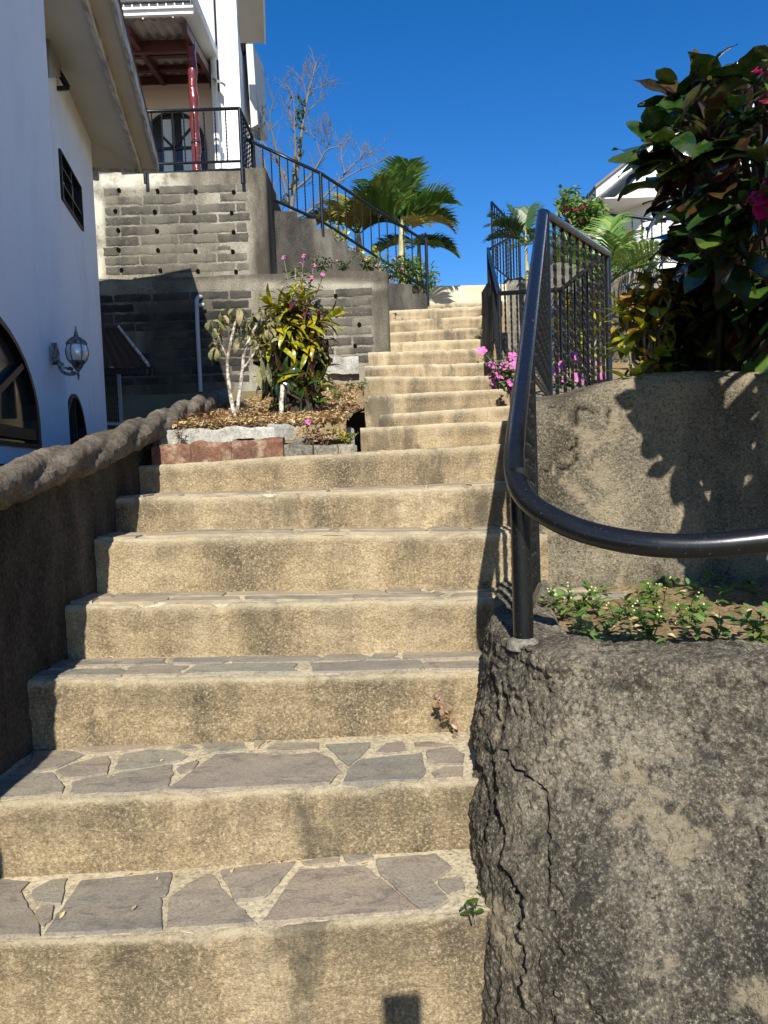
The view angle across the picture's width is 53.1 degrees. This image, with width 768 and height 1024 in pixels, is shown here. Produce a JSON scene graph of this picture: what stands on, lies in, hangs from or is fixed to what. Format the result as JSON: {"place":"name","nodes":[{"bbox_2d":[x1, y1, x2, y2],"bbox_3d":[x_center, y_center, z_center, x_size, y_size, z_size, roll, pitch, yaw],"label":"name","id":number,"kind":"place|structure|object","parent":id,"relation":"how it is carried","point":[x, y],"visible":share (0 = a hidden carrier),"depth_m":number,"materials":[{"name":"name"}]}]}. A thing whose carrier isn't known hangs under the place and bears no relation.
{"place":"outdoors","nodes":[
{"label":"outdoors","id":0,"kind":"place"},
{"bbox_2d":[147,383,368,450],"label":"planter soil","id":1,"kind":"structure","parent":0,"point":[361,400],"depth_m":3.62,"materials":[{"name":"brown soil"}]},
{"bbox_2d":[153,440,161,445],"bbox_3d":[-1.029,-0.307,3.522,0.034,0.110,0.076,-2,4,0],"label":"corner stone","id":2,"kind":"object","parent":1,"relation":"on","point":[158,443],"visible":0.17,"depth_m":3.49,"materials":[{"name":"grey stone"}]},
{"bbox_2d":[173,427,184,441],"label":"succulent","id":3,"kind":"object","parent":1,"relation":"on","point":[179,434],"visible":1,"depth_m":3.44,"materials":[{"name":"red plant"}]},
{"bbox_2d":[161,426,274,444],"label":"concrete slab","id":4,"kind":"structure","parent":1,"relation":"on","point":[224,434],"depth_m":3.49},
{"bbox_2d":[204,307,289,414],"bbox_3d":[-0.695,-0.757,3.926,0.408,0.595,0.219,-2,4,7],"label":"wilting shrub","id":5,"kind":"object","parent":1,"relation":"on","point":[255,327],"visible":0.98,"depth_m":3.92,"materials":[{"name":"beige plant"}]},
{"bbox_2d":[172,383,364,427],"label":"leaf litter","id":6,"kind":"object","parent":1,"relation":"on","point":[298,417],"visible":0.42,"depth_m":3.91,"materials":[{"name":"brown plant"}]},
{"bbox_2d":[179,402,366,423],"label":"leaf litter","id":7,"kind":"object","parent":1,"relation":"on","point":[204,415],"visible":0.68,"depth_m":3.85,"materials":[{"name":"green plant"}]},
{"bbox_2d":[249,278,347,414],"bbox_3d":[-0.457,-0.835,4.153,0.557,0.797,0.625,-2,4,0],"label":"croton bush","id":8,"kind":"object","parent":1,"relation":"on","point":[298,376],"visible":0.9,"depth_m":4.05,"materials":[{"name":"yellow plant"}]},
{"bbox_2d":[281,254,326,317],"bbox_3d":[-0.899,-2.280,8.820,0.539,1.304,0.295,-2,4,0],"label":"periwinkle plant","id":9,"kind":"object","parent":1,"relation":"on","point":[295,271],"visible":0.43,"depth_m":8.78,"materials":[{"name":"green plant"}]},
{"bbox_2d":[331,388,350,400],"bbox_3d":[-0.304,-0.790,5.173,0.145,0.102,0.107,-5,5,-40],"label":"sprout","id":10,"kind":"object","parent":1,"relation":"on","point":[338,395],"visible":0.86,"depth_m":5.16,"materials":[{"name":"green plant"}]},
{"bbox_2d":[326,427,358,443],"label":"succulent","id":11,"kind":"object","parent":1,"relation":"on","point":[344,437],"visible":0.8,"depth_m":3.46,"materials":[{"name":"green plant"}]},
{"bbox_2d":[327,356,358,373],"bbox_3d":[-0.495,-1.758,9.231,0.383,0.218,0.065,-2,4,0],"label":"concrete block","id":12,"kind":"object","parent":1,"relation":"on","point":[350,364],"visible":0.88,"depth_m":9.21,"materials":[{"name":"grey concrete"}]},
{"bbox_2d":[346,378,367,389],"bbox_3d":[-0.256,-1.170,7.143,0.293,0.185,0.137,1,5,38],"label":"sprout","id":13,"kind":"object","parent":1,"relation":"on","point":[358,387],"visible":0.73,"depth_m":7.12,"materials":[{"name":"green plant"}]},
{"bbox_2d":[105,380,498,451],"bbox_3d":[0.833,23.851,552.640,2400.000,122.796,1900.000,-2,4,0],"label":"ground","id":14,"kind":"structure","parent":0,"point":[141,406],"depth_m":9.22,"materials":[{"name":"grey concrete"}]},
{"bbox_2d":[0,0,159,465],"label":"white house","id":15,"kind":"structure","parent":14,"relation":"on","point":[74,115],"depth_m":4.36,"materials":[{"name":"paint"}]},
{"bbox_2d":[0,317,41,448],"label":"window","id":16,"kind":"structure","parent":15,"relation":"in","point":[20,424],"depth_m":3.38,"materials":[{"name":"black glass"}]},
{"bbox_2d":[51,326,88,379],"bbox_3d":[-1.647,-0.833,4.042,0.182,0.283,0.116,-2,4,0],"label":"wall lantern","id":17,"kind":"object","parent":15,"relation":"attached to","point":[76,351],"depth_m":4.01,"materials":[{"name":"metal"}]},
{"bbox_2d":[58,148,83,230],"bbox_3d":[-2.578,-2.623,6.315,0.204,0.379,0.826,-2,4,0],"label":"window","id":18,"kind":"structure","parent":15,"relation":"in","point":[71,189],"depth_m":6.30,"materials":[{"name":"black"}]},
{"bbox_2d":[68,394,86,444],"bbox_3d":[-2.412,-0.023,6.085,0.050,1.809,0.862,-3,4,-11],"label":"window","id":19,"kind":"structure","parent":15,"relation":"in","point":[77,425],"depth_m":6.04,"materials":[{"name":"black glass"}]},
{"bbox_2d":[93,172,98,180],"bbox_3d":[-3.024,-3.539,8.049,0.072,0.139,0.126,-4,4,-31],"label":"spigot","id":20,"kind":"object","parent":15,"relation":"attached to","point":[95,176],"visible":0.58,"depth_m":8.00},
{"bbox_2d":[0,388,229,774],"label":"parapet wall","id":21,"kind":"structure","parent":14,"relation":"on","point":[57,510],"depth_m":2.44,"materials":[{"name":"concrete"}]},
{"bbox_2d":[101,325,149,429],"bbox_3d":[-2.988,-1.303,8.487,0.458,1.732,1.556,-4,4,-30],"label":"lean to","id":22,"kind":"object","parent":14,"relation":"on","point":[120,348],"visible":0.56,"depth_m":8.48,"materials":[{"name":"grey metal"}]},
{"bbox_2d":[93,167,390,395],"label":"block wall","id":23,"kind":"structure","parent":14,"relation":"on","point":[171,245],"depth_m":9.25,"materials":[{"name":"concrete"}]},
{"bbox_2d":[143,107,254,183],"bbox_3d":[-2.401,-4.344,9.482,1.498,0.888,0.794,-2,4,0],"label":"terrace railing","id":24,"kind":"object","parent":23,"relation":"on","point":[243,135],"visible":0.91,"depth_m":9.11,"materials":[{"name":"black metal"}]},
{"bbox_2d":[195,295,204,391],"bbox_3d":[-2.184,-2.026,9.225,0.126,1.157,0.103,-2,4,0],"label":"drain pipe","id":25,"kind":"object","parent":23,"relation":"attached to","point":[197,305],"visible":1,"depth_m":9.19,"materials":[{"name":"grey plastic"}]},
{"bbox_2d":[0,301,626,1023],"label":"concrete stairs","id":26,"kind":"structure","parent":14,"relation":"on","point":[286,621],"depth_m":2.29,"materials":[{"name":"concrete"}]},
{"bbox_2d":[151,437,284,464],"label":"brick curb","id":27,"kind":"structure","parent":26,"relation":"on","point":[198,451],"depth_m":3.34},
{"bbox_2d":[31,484,494,918],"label":"tread litter","id":28,"kind":"object","parent":26,"relation":"on","point":[63,913],"visible":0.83,"depth_m":1.95,"materials":[{"name":"brown plant"}]},
{"bbox_2d":[284,443,312,455],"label":"edging block","id":29,"kind":"structure","parent":26,"relation":"on","point":[293,449],"depth_m":3.40,"materials":[{"name":"grey stone"}]},
{"bbox_2d":[294,437,307,444],"bbox_3d":[-0.369,-0.311,3.456,0.072,0.054,0.077,-2,4,0],"label":"stone","id":30,"kind":"object","parent":29,"relation":"on","point":[300,440],"visible":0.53,"depth_m":3.43,"materials":[{"name":"grey stone"}]},
{"bbox_2d":[299,419,322,446],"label":"flowering plant","id":31,"kind":"object","parent":29,"relation":"on","point":[310,440],"visible":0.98,"depth_m":3.43,"materials":[{"name":"plant"}]},
{"bbox_2d":[267,423,354,444],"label":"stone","id":32,"kind":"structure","parent":26,"relation":"on","point":[287,431],"depth_m":3.55,"materials":[{"name":"grey stone"}]},
{"bbox_2d":[313,444,337,454],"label":"edging block","id":33,"kind":"structure","parent":26,"relation":"on","point":[325,449],"depth_m":3.40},
{"bbox_2d":[313,431,335,444],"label":"succulent","id":34,"kind":"object","parent":33,"relation":"on","point":[319,435],"visible":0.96,"depth_m":3.43,"materials":[{"name":"red plant"}]},
{"bbox_2d":[337,444,356,452],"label":"edging block","id":35,"kind":"structure","parent":26,"relation":"on","point":[345,448],"depth_m":3.40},
{"bbox_2d":[388,251,441,293],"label":"leafy shrub","id":36,"kind":"object","parent":26,"relation":"on","point":[408,270],"visible":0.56,"depth_m":12.03,"materials":[{"name":"green plant"}]},
{"bbox_2d":[432,693,458,737],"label":"step sprig","id":37,"kind":"object","parent":26,"relation":"on","point":[446,713],"visible":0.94,"depth_m":2.23,"materials":[{"name":"red plant"}]},
{"bbox_2d":[460,891,484,923],"bbox_3d":[0.194,0.857,1.668,0.060,0.064,0.049,-2,4,0],"label":"sprout","id":38,"kind":"object","parent":26,"relation":"on","point":[475,903],"visible":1,"depth_m":1.66,"materials":[{"name":"green plant"}]},
{"bbox_2d":[481,581,489,588],"bbox_3d":[0.359,0.258,2.722,0.035,0.029,0.033,1,5,37],"label":"sprout","id":39,"kind":"object","parent":26,"relation":"on","point":[484,584],"visible":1,"depth_m":2.72,"materials":[{"name":"green plant"}]},
{"bbox_2d":[481,283,493,351],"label":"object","id":40,"kind":"object","parent":26,"relation":"on","point":[487,328],"visible":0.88,"depth_m":8.93,"materials":[{"name":"concrete"}]},
{"bbox_2d":[489,201,520,290],"bbox_3d":[1.839,-4.070,11.651,0.462,1.864,1.831,-1,4,10],"label":"metal railing","id":41,"kind":"object","parent":26,"relation":"on","point":[502,242],"visible":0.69,"depth_m":11.37,"materials":[{"name":"black metal"}]},
{"bbox_2d":[274,211,427,310],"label":"stepped stair wall","id":42,"kind":"structure","parent":14,"relation":"on","point":[295,236],"depth_m":10.25,"materials":[{"name":"concrete"}]},
{"bbox_2d":[246,138,429,306],"bbox_3d":[-0.564,-3.868,10.524,2.798,1.873,0.158,-4,4,-33],"label":"stair railing","id":43,"kind":"object","parent":42,"relation":"on","point":[337,184],"visible":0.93,"depth_m":10.46,"materials":[{"name":"black metal"}]},
{"bbox_2d":[324,220,389,270],"bbox_3d":[-0.519,-4.086,12.364,1.225,1.477,1.094,-2,4,0],"label":"leafy shrub","id":44,"kind":"object","parent":14,"relation":"on","point":[336,234],"visible":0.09,"depth_m":12.23,"materials":[{"name":"green plant"}]},
{"bbox_2d":[304,191,410,251],"bbox_3d":[-0.534,-4.464,14.232,2.166,3.330,2.063,-2,4,0],"label":"palm tree","id":45,"kind":"object","parent":14,"relation":"on","point":[350,215],"visible":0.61,"depth_m":14.03,"materials":[{"name":"green plant"}]},
{"bbox_2d":[343,155,462,283],"bbox_3d":[0.364,-4.484,13.684,2.208,3.384,1.954,-2,4,0],"label":"palm tree","id":46,"kind":"object","parent":14,"relation":"on","point":[394,192],"visible":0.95,"depth_m":13.34,"materials":[{"name":"green plant"}]},
{"bbox_2d":[369,231,460,294],"bbox_3d":[0.629,-4.115,14.526,1.744,2.515,1.526,-4,4,-23],"label":"palm tree","id":47,"kind":"object","parent":14,"relation":"on","point":[435,241],"visible":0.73,"depth_m":14.30,"materials":[{"name":"green plant"}]},
{"bbox_2d":[412,284,506,303],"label":"cream wall","id":48,"kind":"structure","parent":14,"relation":"on","point":[452,294],"depth_m":14.77,"materials":[{"name":"beige paint"}]},
{"bbox_2d":[503,252,682,387],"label":"garden wall","id":49,"kind":"structure","parent":14,"relation":"on","point":[618,288],"depth_m":8.60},
{"bbox_2d":[592,219,659,270],"bbox_3d":[2.823,-2.946,9.037,0.889,1.300,1.441,-1,4,17],"label":"leafy shrub","id":50,"kind":"object","parent":49,"relation":"on","point":[643,228],"visible":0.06,"depth_m":8.81,"materials":[{"name":"green plant"}]},
{"bbox_2d":[468,580,767,1023],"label":"curved retaining wall","id":51,"kind":"structure","parent":14,"relation":"on","point":[618,811],"depth_m":1.56,"materials":[{"name":"grey concrete"}]},
{"bbox_2d":[486,208,767,651],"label":"metal railing","id":52,"kind":"object","parent":51,"relation":"on","point":[531,509],"visible":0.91,"depth_m":2.41,"materials":[{"name":"black metal"}]},
{"bbox_2d":[511,370,767,589],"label":"terrace retaining wall","id":53,"kind":"structure","parent":14,"relation":"on","point":[684,452],"depth_m":2.74,"materials":[{"name":"grey concrete"}]},
{"bbox_2d":[477,346,516,398],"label":"vinca plant","id":54,"kind":"object","parent":53,"relation":"on","point":[506,376],"visible":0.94,"depth_m":6.07,"materials":[{"name":"pink plant"}]},
{"bbox_2d":[601,260,699,377],"bbox_3d":[0.990,-0.677,2.857,0.416,0.566,0.398,-2,4,0],"label":"croton shrub","id":55,"kind":"object","parent":53,"relation":"on","point":[645,315],"visible":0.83,"depth_m":2.82,"materials":[{"name":"green plant"}]},
{"bbox_2d":[550,103,753,268],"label":"round house","id":56,"kind":"structure","parent":14,"relation":"on","point":[609,187],"depth_m":12.45,"materials":[{"name":"white paint"}]},
{"bbox_2d":[581,208,666,268],"bbox_3d":[3.563,-4.043,11.474,1.246,1.146,0.052,-1,4,19],"label":"terrace railing","id":57,"kind":"object","parent":56,"relation":"on","point":[613,214],"visible":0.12,"depth_m":11.37,"materials":[{"name":"white metal"}]},
{"bbox_2d":[253,0,767,285],"label":"sky","id":58,"kind":"structure","parent":0,"point":[509,101],"materials":[{"name":"blue"}]},
{"bbox_2d":[477,317,629,386],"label":"terrace soil","id":59,"kind":"structure","parent":0,"point":[620,363],"depth_m":7.84,"materials":[{"name":"brown soil"}]},
{"bbox_2d":[482,201,557,288],"bbox_3d":[1.506,-2.467,8.403,0.866,1.949,0.711,-2,4,0],"label":"palm tree","id":60,"kind":"object","parent":59,"relation":"on","point":[519,221],"visible":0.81,"depth_m":8.41,"materials":[{"name":"green plant"}]},
{"bbox_2d":[552,352,605,388],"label":"vinca plant","id":61,"kind":"object","parent":59,"relation":"on","point":[560,365],"visible":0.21,"depth_m":5.45,"materials":[{"name":"pink plant"}]},
{"bbox_2d":[552,290,615,366],"bbox_3d":[1.888,-1.776,7.473,0.809,0.891,0.547,-3,4,-19],"label":"croton shrub","id":62,"kind":"object","parent":59,"relation":"on","point":[600,320],"visible":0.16,"depth_m":7.43,"materials":[{"name":"green plant"}]},
{"bbox_2d":[553,184,630,255],"bbox_3d":[2.581,-3.642,9.795,1.132,1.258,1.298,-2,4,0],"label":"bougainvillea","id":63,"kind":"object","parent":59,"relation":"on","point":[579,218],"visible":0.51,"depth_m":9.43,"materials":[{"name":"green plant"}]},
{"bbox_2d":[505,208,684,364],"bbox_3d":[2.146,-2.140,7.433,1.900,1.773,1.688,-2,4,0],"label":"palm tree","id":64,"kind":"object","parent":59,"relation":"on","point":[621,257],"visible":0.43,"depth_m":7.28,"materials":[{"name":"green plant"}]},
{"bbox_2d":[608,44,767,372],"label":"croton shrub","id":65,"kind":"object","parent":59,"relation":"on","point":[715,240],"visible":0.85,"depth_m":2.49,"materials":[{"name":"green plant"}]},
{"bbox_2d":[743,59,767,221],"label":"bougainvillea branch","id":66,"kind":"object","parent":65,"relation":"attached to","point":[760,206],"visible":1,"depth_m":2.08,"materials":[{"name":"pink plant"}]},
{"bbox_2d":[554,580,767,643],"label":"bed soil","id":67,"kind":"structure","parent":0,"point":[711,595],"depth_m":2.27,"materials":[{"name":"brown soil"}]},
{"bbox_2d":[545,582,576,619],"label":"weed","id":68,"kind":"object","parent":67,"relation":"on","point":[553,593],"visible":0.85,"depth_m":2.22,"materials":[{"name":"green plant"}]},
{"bbox_2d":[566,582,600,616],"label":"weed","id":69,"kind":"object","parent":67,"relation":"on","point":[585,603],"visible":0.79,"depth_m":2.23,"materials":[{"name":"green plant"}]},
{"bbox_2d":[599,597,637,621],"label":"weed","id":70,"kind":"object","parent":67,"relation":"on","point":[624,608],"visible":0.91,"depth_m":2.17,"materials":[{"name":"green plant"}]},
{"bbox_2d":[511,570,767,643],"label":"weeds","id":71,"kind":"object","parent":67,"relation":"on","point":[583,622],"visible":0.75,"depth_m":2.13,"materials":[{"name":"green plant"}]},
{"bbox_2d":[630,595,669,640],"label":"weed","id":72,"kind":"object","parent":67,"relation":"on","point":[648,631],"visible":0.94,"depth_m":1.91,"materials":[{"name":"green plant"}]},
{"bbox_2d":[637,573,677,619],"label":"weed","id":73,"kind":"object","parent":67,"relation":"on","point":[650,591],"visible":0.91,"depth_m":2.14,"materials":[{"name":"green plant"}]},
{"bbox_2d":[555,581,767,641],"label":"dry leaves","id":74,"kind":"object","parent":67,"relation":"on","point":[671,634],"visible":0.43,"depth_m":2.21,"materials":[{"name":"brown plant"}]},
{"bbox_2d":[667,592,710,623],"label":"weed","id":75,"kind":"object","parent":67,"relation":"on","point":[680,606],"visible":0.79,"depth_m":2.10,"materials":[{"name":"green plant"}]},
{"bbox_2d":[705,614,733,639],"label":"weed","id":76,"kind":"object","parent":67,"relation":"on","point":[714,630],"visible":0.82,"depth_m":1.86,"materials":[{"name":"green plant"}]},
{"bbox_2d":[739,610,767,642],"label":"weed","id":77,"kind":"object","parent":67,"relation":"on","point":[759,632],"visible":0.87,"depth_m":1.82,"materials":[{"name":"green plant"}]},
{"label":"terrace ground","id":78,"kind":"structure","parent":0,"visible":0},
{"bbox_2d":[99,0,281,209],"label":"porch house","id":79,"kind":"structure","parent":78,"relation":"on","point":[187,53],"depth_m":12.17,"materials":[{"name":"white paint"}]},
{"bbox_2d":[150,112,207,171],"bbox_3d":[-3.464,-5.833,12.732,1.068,1.544,0.050,-2,4,0],"label":"window","id":80,"kind":"structure","parent":79,"relation":"in","point":[177,116],"depth_m":12.71,"materials":[{"name":"black glass"}]},
{"bbox_2d":[213,0,219,90],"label":"slit window","id":81,"kind":"structure","parent":79,"relation":"in","point":[215,15],"depth_m":12.27,"materials":[{"name":"glass"}]},
{"bbox_2d":[212,78,225,85],"bbox_3d":[-2.670,-6.850,12.194,0.387,0.260,0.132,2,5,44],"label":"floodlight","id":82,"kind":"object","parent":79,"relation":"attached to","point":[218,81],"visible":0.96,"depth_m":12.10,"materials":[{"name":"grey plastic"}]},
{"bbox_2d":[238,18,246,55],"bbox_3d":[-2.303,-7.840,12.471,0.070,0.830,0.510,-2,4,0],"label":"oval window","id":83,"kind":"structure","parent":79,"relation":"in","point":[243,45],"depth_m":12.43,"materials":[{"name":"black"}]},
{"bbox_2d":[253,47,394,217],"bbox_3d":[-1.178,-6.122,12.584,2.816,3.048,1.112,-2,4,-4],"label":"bare tree","id":84,"kind":"object","parent":78,"relation":"on","point":[298,155],"visible":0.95,"depth_m":12.60,"materials":[{"name":"brown plant"}]},
{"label":"ledge soil","id":85,"kind":"structure","parent":0,"visible":0},
{"bbox_2d":[310,254,334,271],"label":"ledge plant","id":86,"kind":"object","parent":85,"relation":"on","point":[323,268],"visible":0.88,"depth_m":9.60,"materials":[{"name":"green plant"}]},
{"bbox_2d":[335,255,355,270],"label":"ledge plant","id":87,"kind":"object","parent":85,"relation":"on","point":[343,268],"visible":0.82,"depth_m":9.56,"materials":[{"name":"green plant"}]},
{"bbox_2d":[357,252,382,270],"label":"ledge plant","id":88,"kind":"object","parent":85,"relation":"on","point":[368,267],"visible":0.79,"depth_m":9.54,"materials":[{"name":"green plant"}]},
{"bbox_2d":[369,250,404,283],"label":"ledge plant","id":89,"kind":"object","parent":85,"relation":"on","point":[393,274],"visible":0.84,"depth_m":9.92,"materials":[{"name":"green plant"}]}
]}

